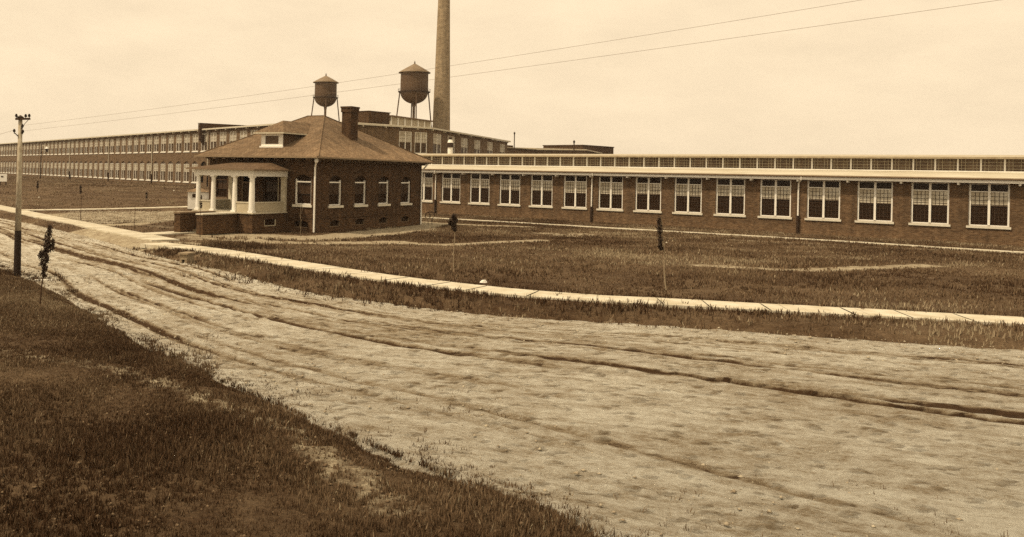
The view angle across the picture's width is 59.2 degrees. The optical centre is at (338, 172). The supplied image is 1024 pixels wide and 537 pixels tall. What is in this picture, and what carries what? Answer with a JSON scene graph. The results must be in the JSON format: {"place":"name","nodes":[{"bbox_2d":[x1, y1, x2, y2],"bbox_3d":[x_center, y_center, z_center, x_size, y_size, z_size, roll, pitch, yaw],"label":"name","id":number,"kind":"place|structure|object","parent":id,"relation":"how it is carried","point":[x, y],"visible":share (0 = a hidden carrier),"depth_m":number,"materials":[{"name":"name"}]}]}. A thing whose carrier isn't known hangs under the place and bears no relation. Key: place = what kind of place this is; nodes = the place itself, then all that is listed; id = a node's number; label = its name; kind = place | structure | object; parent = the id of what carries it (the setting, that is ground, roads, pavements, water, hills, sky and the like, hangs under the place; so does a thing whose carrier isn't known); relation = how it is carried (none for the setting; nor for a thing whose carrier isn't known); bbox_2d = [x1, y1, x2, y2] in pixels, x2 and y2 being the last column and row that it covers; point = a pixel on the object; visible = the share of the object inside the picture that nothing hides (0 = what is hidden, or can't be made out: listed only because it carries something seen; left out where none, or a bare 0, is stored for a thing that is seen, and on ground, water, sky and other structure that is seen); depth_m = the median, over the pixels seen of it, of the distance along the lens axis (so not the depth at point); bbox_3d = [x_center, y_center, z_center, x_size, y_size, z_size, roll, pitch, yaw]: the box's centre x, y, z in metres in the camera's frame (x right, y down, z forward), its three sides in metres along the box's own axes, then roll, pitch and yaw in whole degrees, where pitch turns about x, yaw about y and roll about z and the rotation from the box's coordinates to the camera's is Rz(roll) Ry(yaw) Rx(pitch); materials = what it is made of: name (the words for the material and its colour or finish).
{"place":"outdoors","nodes":[
{"label":"outdoors","id":0,"kind":"place"},
{"bbox_2d":[0,205,179,240],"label":"sidewalk","id":1,"kind":"structure","parent":0,"point":[114,230],"depth_m":61.67,"materials":[{"name":"concrete"}]},
{"bbox_2d":[396,61,431,126],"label":"water tower","id":2,"kind":"structure","parent":0,"point":[414,92],"depth_m":182.81,"materials":[{"name":"metal"}]},
{"bbox_2d":[0,218,1023,536],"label":"road","id":3,"kind":"structure","parent":0,"point":[902,422],"depth_m":17.37,"materials":[{"name":"beige soil"}]},
{"bbox_2d":[0,175,1023,536],"bbox_3d":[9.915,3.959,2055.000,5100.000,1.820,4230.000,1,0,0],"label":"ground","id":4,"kind":"structure","parent":0,"point":[764,325],"depth_m":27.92,"materials":[{"name":"plant"}]},
{"bbox_2d":[0,174,6,184],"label":"notice board","id":5,"kind":"object","parent":4,"relation":"on","point":[3,177],"visible":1,"depth_m":128.80,"materials":[{"name":"white paint"}]},
{"bbox_2d":[13,114,30,275],"bbox_3d":[-12.606,0.934,34.718,0.690,6.577,0.296,1,0,0],"label":"utility pole","id":6,"kind":"object","parent":4,"relation":"on","point":[17,242],"visible":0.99,"depth_m":34.63,"materials":[{"name":"brown wood"}]},
{"bbox_2d":[30,0,858,124],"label":"overhead wire","id":7,"kind":"object","parent":6,"relation":"attached to","point":[491,59],"visible":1,"depth_m":21.43,"materials":[{"name":"brown metal"}]},
{"bbox_2d":[27,0,997,130],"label":"overhead wire","id":8,"kind":"object","parent":6,"relation":"attached to","point":[578,59],"visible":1,"depth_m":20.07,"materials":[{"name":"brown metal"}]},
{"bbox_2d":[37,224,55,304],"bbox_3d":[-8.868,2.786,26.508,0.507,2.502,0.356,1,0,-30],"label":"sapling","id":9,"kind":"object","parent":4,"relation":"on","point":[48,245],"visible":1,"depth_m":26.48,"materials":[{"name":"black plant"}]},
{"bbox_2d":[40,144,52,177],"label":"street lamp","id":10,"kind":"object","parent":4,"relation":"on","point":[46,148],"visible":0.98,"depth_m":205.29,"materials":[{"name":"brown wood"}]},
{"bbox_2d":[23,206,187,210],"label":"walkway","id":11,"kind":"structure","parent":4,"relation":"on","point":[106,208],"depth_m":85.06,"materials":[{"name":"concrete"}]},
{"bbox_2d":[46,210,186,228],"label":"garden clods","id":12,"kind":"object","parent":4,"relation":"on","point":[120,215],"visible":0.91,"depth_m":74.92,"materials":[{"name":"soil"}]},
{"bbox_2d":[0,176,232,262],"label":"field grass","id":13,"kind":"structure","parent":4,"relation":"on","point":[72,185],"depth_m":111.62,"materials":[{"name":"plant"}]},
{"bbox_2d":[147,231,195,234],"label":"entry walk","id":14,"kind":"structure","parent":4,"relation":"on","point":[163,233],"depth_m":57.34,"materials":[{"name":"concrete"}]},
{"bbox_2d":[178,251,195,262],"bbox_3d":[-7.320,4.110,42.168,0.521,0.580,0.840,1,0,20],"label":"culvert box","id":15,"kind":"object","parent":4,"relation":"on","point":[186,256],"visible":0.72,"depth_m":41.89,"materials":[{"name":"concrete"}]},
{"bbox_2d":[188,186,208,208],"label":"white shed","id":16,"kind":"structure","parent":4,"relation":"on","point":[192,197],"depth_m":87.50,"materials":[{"name":"paint"}]},
{"bbox_2d":[0,110,510,186],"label":"two storey mill","id":17,"kind":"object","parent":4,"relation":"on","point":[166,157],"visible":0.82,"depth_m":165.00,"materials":[{"name":"brick"}]},
{"bbox_2d":[70,141,73,154],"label":"window","id":18,"kind":"structure","parent":17,"relation":"in","point":[72,142],"depth_m":213.57,"materials":[{"name":"glass"}]},
{"bbox_2d":[74,161,77,176],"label":"window","id":19,"kind":"structure","parent":17,"relation":"in","point":[76,164],"depth_m":210.52,"materials":[{"name":"glass"}]},
{"bbox_2d":[79,161,82,176],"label":"window","id":20,"kind":"structure","parent":17,"relation":"in","point":[81,164],"depth_m":207.41,"materials":[{"name":"glass"}]},
{"bbox_2d":[84,161,86,176],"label":"window","id":21,"kind":"structure","parent":17,"relation":"in","point":[85,164],"depth_m":204.94,"materials":[{"name":"glass"}]},
{"bbox_2d":[88,161,91,177],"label":"window","id":22,"kind":"structure","parent":17,"relation":"in","point":[90,164],"depth_m":201.61,"materials":[{"name":"glass"}]},
{"bbox_2d":[89,140,92,153],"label":"window","id":23,"kind":"structure","parent":17,"relation":"in","point":[91,141],"depth_m":201.27,"materials":[{"name":"glass"}]},
{"bbox_2d":[93,161,96,177],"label":"window","id":24,"kind":"structure","parent":17,"relation":"in","point":[95,164],"depth_m":198.49,"materials":[{"name":"glass"}]},
{"bbox_2d":[94,140,97,153],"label":"window","id":25,"kind":"structure","parent":17,"relation":"in","point":[96,141],"depth_m":198.20,"materials":[{"name":"glass"}]},
{"bbox_2d":[98,161,102,177],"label":"window","id":26,"kind":"structure","parent":17,"relation":"in","point":[100,164],"depth_m":195.55,"materials":[{"name":"glass"}]},
{"bbox_2d":[99,140,102,153],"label":"window","id":27,"kind":"structure","parent":17,"relation":"in","point":[101,141],"depth_m":195.13,"materials":[{"name":"glass"}]},
{"bbox_2d":[104,161,107,178],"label":"window","id":28,"kind":"structure","parent":17,"relation":"in","point":[106,163],"depth_m":192.10,"materials":[{"name":"glass"}]},
{"bbox_2d":[104,139,108,153],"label":"window","id":29,"kind":"structure","parent":17,"relation":"in","point":[106,140],"depth_m":192.33,"materials":[{"name":"glass"}]},
{"bbox_2d":[109,161,113,178],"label":"window","id":30,"kind":"structure","parent":17,"relation":"in","point":[111,164],"depth_m":189.05,"materials":[{"name":"glass"}]},
{"bbox_2d":[110,139,113,153],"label":"window","id":31,"kind":"structure","parent":17,"relation":"in","point":[112,140],"depth_m":189.03,"materials":[{"name":"glass"}]},
{"bbox_2d":[115,161,118,178],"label":"window","id":32,"kind":"structure","parent":17,"relation":"in","point":[117,163],"depth_m":185.96,"materials":[{"name":"glass"}]},
{"bbox_2d":[115,138,119,153],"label":"window","id":33,"kind":"structure","parent":17,"relation":"in","point":[117,140],"depth_m":185.96,"materials":[{"name":"glass"}]},
{"bbox_2d":[120,161,124,179],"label":"window","id":34,"kind":"structure","parent":17,"relation":"in","point":[123,163],"depth_m":183.08,"materials":[{"name":"glass"}]},
{"bbox_2d":[121,138,125,153],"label":"window","id":35,"kind":"structure","parent":17,"relation":"in","point":[123,139],"depth_m":182.92,"materials":[{"name":"glass"}]},
{"bbox_2d":[126,161,130,179],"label":"window","id":36,"kind":"structure","parent":17,"relation":"in","point":[129,163],"depth_m":180.09,"materials":[{"name":"glass"}]},
{"bbox_2d":[128,138,131,152],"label":"window","id":37,"kind":"structure","parent":17,"relation":"in","point":[129,139],"depth_m":179.93,"materials":[{"name":"glass"}]},
{"bbox_2d":[133,161,137,179],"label":"window","id":38,"kind":"structure","parent":17,"relation":"in","point":[135,172],"depth_m":176.75,"materials":[{"name":"glass"}]},
{"bbox_2d":[134,137,137,152],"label":"window","id":39,"kind":"structure","parent":17,"relation":"in","point":[136,138],"depth_m":176.80,"materials":[{"name":"glass"}]},
{"bbox_2d":[139,161,143,180],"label":"window","id":40,"kind":"structure","parent":17,"relation":"in","point":[142,163],"depth_m":173.89,"materials":[{"name":"glass"}]},
{"bbox_2d":[140,137,144,152],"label":"window","id":41,"kind":"structure","parent":17,"relation":"in","point":[142,148],"depth_m":173.68,"materials":[{"name":"glass"}]},
{"bbox_2d":[146,161,150,180],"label":"window","id":42,"kind":"structure","parent":17,"relation":"in","point":[148,178],"depth_m":170.69,"materials":[{"name":"glass"}]},
{"bbox_2d":[146,136,151,152],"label":"window","id":43,"kind":"structure","parent":17,"relation":"in","point":[149,139],"depth_m":170.61,"materials":[{"name":"glass"}]},
{"bbox_2d":[152,161,157,180],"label":"window","id":44,"kind":"structure","parent":17,"relation":"in","point":[155,173],"depth_m":167.63,"materials":[{"name":"glass"}]},
{"bbox_2d":[153,136,158,152],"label":"window","id":45,"kind":"structure","parent":17,"relation":"in","point":[156,138],"depth_m":167.55,"materials":[{"name":"glass"}]},
{"bbox_2d":[160,161,164,181],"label":"window","id":46,"kind":"structure","parent":17,"relation":"in","point":[162,178],"depth_m":164.67,"materials":[{"name":"glass"}]},
{"bbox_2d":[160,136,165,152],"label":"window","id":47,"kind":"structure","parent":17,"relation":"in","point":[163,138],"depth_m":164.51,"materials":[{"name":"glass"}]},
{"bbox_2d":[167,161,172,181],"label":"window","id":48,"kind":"structure","parent":17,"relation":"in","point":[170,166],"depth_m":161.41,"materials":[{"name":"glass"}]},
{"bbox_2d":[168,135,173,152],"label":"window","id":49,"kind":"structure","parent":17,"relation":"in","point":[171,137],"depth_m":161.45,"materials":[{"name":"glass"}]},
{"bbox_2d":[175,161,180,181],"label":"window","id":50,"kind":"structure","parent":17,"relation":"in","point":[178,166],"depth_m":158.36,"materials":[{"name":"glass"}]},
{"bbox_2d":[175,135,181,152],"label":"window","id":51,"kind":"structure","parent":17,"relation":"in","point":[179,137],"depth_m":158.79,"materials":[{"name":"glass"}]},
{"bbox_2d":[183,161,188,182],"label":"window","id":52,"kind":"structure","parent":17,"relation":"in","point":[186,171],"depth_m":155.30,"materials":[{"name":"glass"}]},
{"bbox_2d":[183,134,189,151],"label":"window","id":53,"kind":"structure","parent":17,"relation":"in","point":[187,136],"depth_m":155.34,"materials":[{"name":"glass"}]},
{"bbox_2d":[191,161,197,182],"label":"window","id":54,"kind":"structure","parent":17,"relation":"in","point":[194,164],"depth_m":152.74,"materials":[{"name":"glass"}]},
{"bbox_2d":[192,134,197,151],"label":"window","id":55,"kind":"structure","parent":17,"relation":"in","point":[195,136],"depth_m":152.22,"materials":[{"name":"glass"}]},
{"bbox_2d":[200,133,206,151],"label":"window","id":56,"kind":"structure","parent":17,"relation":"in","point":[203,147],"depth_m":149.15,"materials":[{"name":"glass"}]},
{"bbox_2d":[210,132,216,148],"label":"window","id":57,"kind":"structure","parent":17,"relation":"in","point":[213,135],"depth_m":146.11,"materials":[{"name":"glass"}]},
{"bbox_2d":[220,132,225,145],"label":"window","id":58,"kind":"structure","parent":17,"relation":"in","point":[222,134],"depth_m":143.46,"materials":[{"name":"glass"}]},
{"bbox_2d":[230,131,235,141],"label":"window","id":59,"kind":"structure","parent":17,"relation":"in","point":[233,133],"depth_m":140.37,"materials":[{"name":"glass"}]},
{"bbox_2d":[240,131,246,138],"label":"window","id":60,"kind":"structure","parent":17,"relation":"in","point":[243,134],"depth_m":136.92,"materials":[{"name":"glass"}]},
{"bbox_2d":[399,131,411,150],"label":"window","id":61,"kind":"structure","parent":17,"relation":"in","point":[405,137],"depth_m":126.94,"materials":[{"name":"glass"}]},
{"bbox_2d":[415,132,426,153],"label":"window","id":62,"kind":"structure","parent":17,"relation":"in","point":[420,137],"depth_m":128.56,"materials":[{"name":"glass"}]},
{"bbox_2d":[433,134,440,153],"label":"window","id":63,"kind":"structure","parent":17,"relation":"in","point":[436,137],"depth_m":132.63,"materials":[{"name":"glass"}]},
{"bbox_2d":[461,138,467,153],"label":"window","id":64,"kind":"structure","parent":17,"relation":"in","point":[463,140],"depth_m":145.34,"materials":[{"name":"glass"}]},
{"bbox_2d":[474,140,479,153],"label":"window","id":65,"kind":"structure","parent":17,"relation":"in","point":[476,142],"depth_m":152.34,"materials":[{"name":"glass"}]},
{"bbox_2d":[487,142,492,153],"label":"window","id":66,"kind":"structure","parent":17,"relation":"in","point":[489,144],"depth_m":159.84,"materials":[{"name":"glass"}]},
{"bbox_2d":[500,144,504,153],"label":"window","id":67,"kind":"structure","parent":17,"relation":"in","point":[502,146],"depth_m":168.56,"materials":[{"name":"glass"}]},
{"bbox_2d":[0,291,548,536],"bbox_3d":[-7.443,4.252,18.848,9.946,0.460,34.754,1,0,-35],"label":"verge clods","id":68,"kind":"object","parent":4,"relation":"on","point":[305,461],"visible":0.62,"depth_m":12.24,"materials":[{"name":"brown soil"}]},
{"bbox_2d":[173,106,434,234],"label":"office building","id":69,"kind":"structure","parent":4,"relation":"on","point":[323,173],"depth_m":63.76,"materials":[{"name":"brick"}]},
{"bbox_2d":[216,175,227,198],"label":"window","id":70,"kind":"structure","parent":69,"relation":"in","point":[221,181],"depth_m":65.81,"materials":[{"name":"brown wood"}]},
{"bbox_2d":[241,176,249,201],"bbox_3d":[-6.634,1.429,64.293,1.200,2.450,0.160,1,0,34],"label":"window","id":71,"kind":"structure","parent":69,"relation":"in","point":[245,185],"depth_m":64.49,"materials":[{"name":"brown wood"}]},
{"bbox_2d":[264,219,275,225],"bbox_3d":[-4.844,3.434,60.685,0.180,0.480,1.300,1,0,34],"label":"basement window","id":72,"kind":"structure","parent":69,"relation":"in","point":[267,222],"depth_m":60.72,"materials":[{"name":"black glass"}]},
{"bbox_2d":[263,177,277,201],"bbox_3d":[-4.900,1.177,63.093,1.640,2.170,0.340,1,0,34],"label":"window","id":73,"kind":"structure","parent":69,"relation":"in","point":[270,183],"depth_m":63.26,"materials":[{"name":"black glass"}]},
{"bbox_2d":[295,221,307,227],"bbox_3d":[-2.604,3.584,61.572,1.360,0.480,0.170,1,0,34],"label":"basement window","id":74,"kind":"structure","parent":69,"relation":"in","point":[303,224],"depth_m":61.62,"materials":[{"name":"brown glass"}]},
{"bbox_2d":[292,175,311,207],"bbox_3d":[-2.494,1.250,61.478,1.680,2.270,0.340,1,0,34],"label":"window","id":75,"kind":"structure","parent":69,"relation":"in","point":[303,182],"depth_m":61.61,"materials":[{"name":"brown glass"}]},
{"bbox_2d":[330,220,339,226],"bbox_3d":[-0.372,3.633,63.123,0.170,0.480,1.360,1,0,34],"label":"basement window","id":76,"kind":"structure","parent":69,"relation":"in","point":[334,223],"depth_m":63.33,"materials":[{"name":"brown glass"}]},
{"bbox_2d":[328,176,343,207],"bbox_3d":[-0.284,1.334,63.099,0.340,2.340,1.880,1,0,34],"label":"window","id":77,"kind":"structure","parent":69,"relation":"in","point":[335,183],"depth_m":63.32,"materials":[{"name":"white paint"}]},
{"bbox_2d":[355,219,364,224],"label":"basement window","id":78,"kind":"structure","parent":69,"relation":"in","point":[359,221],"depth_m":66.11,"materials":[{"name":"brown glass"}]},
{"bbox_2d":[354,176,367,206],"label":"window","id":79,"kind":"structure","parent":69,"relation":"in","point":[359,182],"depth_m":66.10,"materials":[{"name":"black glass"}]},
{"bbox_2d":[377,177,390,205],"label":"window","id":80,"kind":"structure","parent":69,"relation":"in","point":[383,183],"depth_m":68.93,"materials":[{"name":"brown glass"}]},
{"bbox_2d":[400,177,411,204],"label":"window","id":81,"kind":"structure","parent":69,"relation":"in","point":[405,183],"depth_m":71.84,"materials":[{"name":"brown glass"}]},
{"bbox_2d":[311,74,339,120],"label":"water tower","id":82,"kind":"structure","parent":4,"relation":"on","point":[324,99],"depth_m":202.99,"materials":[{"name":"metal"}]},
{"bbox_2d":[432,0,449,129],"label":"smokestack","id":83,"kind":"object","parent":4,"relation":"on","point":[441,112],"visible":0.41,"depth_m":188.66,"materials":[{"name":"brick"}]},
{"bbox_2d":[447,213,457,269],"bbox_3d":[5.061,3.057,39.087,0.512,2.575,0.395,1,0,13],"label":"sapling","id":84,"kind":"object","parent":4,"relation":"on","point":[453,222],"visible":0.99,"depth_m":39.07,"materials":[{"name":"black plant"}]},
{"bbox_2d":[0,213,1023,355],"bbox_3d":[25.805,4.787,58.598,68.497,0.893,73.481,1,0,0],"label":"meadow grass","id":85,"kind":"structure","parent":4,"relation":"on","point":[1005,258],"depth_m":44.11,"materials":[{"name":"plant"}]},
{"bbox_2d":[507,145,536,153],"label":"brick shed","id":86,"kind":"structure","parent":4,"relation":"on","point":[510,149],"depth_m":190.69,"materials":[{"name":"brick"}]},
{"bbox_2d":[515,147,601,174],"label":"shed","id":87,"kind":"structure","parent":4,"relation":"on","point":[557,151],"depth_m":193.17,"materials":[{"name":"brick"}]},
{"bbox_2d":[542,145,613,153],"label":"brick block","id":88,"kind":"structure","parent":4,"relation":"on","point":[605,150],"depth_m":212.44,"materials":[{"name":"brown brick"}]},
{"bbox_2d":[656,216,666,289],"bbox_3d":[12.412,3.074,33.694,0.485,2.868,0.255,1,0,0],"label":"sapling","id":89,"kind":"object","parent":4,"relation":"on","point":[660,232],"visible":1,"depth_m":33.67,"materials":[{"name":"brown plant"}]},
{"bbox_2d":[418,154,1023,246],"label":"mill wing","id":90,"kind":"structure","parent":4,"relation":"on","point":[974,200],"depth_m":75.69,"materials":[{"name":"brown brick"}]},
{"bbox_2d":[422,173,432,202],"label":"window","id":91,"kind":"structure","parent":90,"relation":"in","point":[427,182],"depth_m":97.85,"materials":[{"name":"white paint"}]},
{"bbox_2d":[447,136,453,153],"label":"roof vent","id":92,"kind":"object","parent":90,"relation":"on","point":[450,145],"visible":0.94,"depth_m":102.73,"materials":[{"name":"white metal"}]},
{"bbox_2d":[440,173,460,203],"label":"window","id":93,"kind":"structure","parent":90,"relation":"in","point":[450,181],"depth_m":95.68,"materials":[{"name":"white paint"}]},
{"bbox_2d":[468,174,489,204],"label":"window","id":94,"kind":"structure","parent":90,"relation":"in","point":[479,183],"depth_m":93.28,"materials":[{"name":"white paint"}]},
{"bbox_2d":[497,174,520,206],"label":"window","id":95,"kind":"structure","parent":90,"relation":"in","point":[509,183],"depth_m":90.87,"materials":[{"name":"white paint"}]},
{"bbox_2d":[529,175,552,207],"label":"window","id":96,"kind":"structure","parent":90,"relation":"in","point":[541,185],"depth_m":88.49,"materials":[{"name":"white paint"}]},
{"bbox_2d":[561,175,586,209],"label":"window","id":97,"kind":"structure","parent":90,"relation":"in","point":[575,187],"depth_m":86.10,"materials":[{"name":"glass"}]},
{"bbox_2d":[596,176,623,210],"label":"window","id":98,"kind":"structure","parent":90,"relation":"in","point":[610,187],"depth_m":83.70,"materials":[{"name":"glass"}]},
{"bbox_2d":[633,177,661,212],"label":"window","id":99,"kind":"structure","parent":90,"relation":"in","point":[648,189],"depth_m":81.30,"materials":[{"name":"glass"}]},
{"bbox_2d":[672,178,702,214],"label":"window","id":100,"kind":"structure","parent":90,"relation":"in","point":[688,191],"depth_m":78.91,"materials":[{"name":"white glass"}]},
{"bbox_2d":[713,178,745,216],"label":"window","id":101,"kind":"structure","parent":90,"relation":"in","point":[730,193],"depth_m":76.52,"materials":[{"name":"glass"}]},
{"bbox_2d":[758,179,791,218],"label":"window","id":102,"kind":"structure","parent":90,"relation":"in","point":[775,195],"depth_m":74.13,"materials":[{"name":"glass"}]},
{"bbox_2d":[804,180,840,221],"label":"window","id":103,"kind":"structure","parent":90,"relation":"in","point":[823,197],"depth_m":71.75,"materials":[{"name":"glass"}]},
{"bbox_2d":[855,181,893,223],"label":"window","id":104,"kind":"structure","parent":90,"relation":"in","point":[874,199],"depth_m":69.35,"materials":[{"name":"glass"}]},
{"bbox_2d":[908,182,950,226],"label":"window","id":105,"kind":"structure","parent":90,"relation":"in","point":[929,201],"depth_m":66.97,"materials":[{"name":"glass"}]},
{"bbox_2d":[966,183,1010,229],"bbox_3d":[47.933,2.445,64.546,2.680,3.300,0.340,1,0,41],"label":"window","id":106,"kind":"structure","parent":90,"relation":"in","point":[989,204],"depth_m":64.57,"materials":[{"name":"glass"}]},
{"bbox_2d":[427,217,1022,253],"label":"mill walk","id":107,"kind":"structure","parent":4,"relation":"on","point":[1017,252],"depth_m":67.22,"materials":[{"name":"concrete"}]},
{"bbox_2d":[0,0,1023,183],"label":"sky","id":108,"kind":"structure","parent":0,"point":[944,81],"materials":[{"name":"beige"}]},
{"bbox_2d":[140,242,1023,325],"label":"sidewalk","id":109,"kind":"structure","parent":0,"point":[840,311],"depth_m":30.49,"materials":[{"name":"concrete"}]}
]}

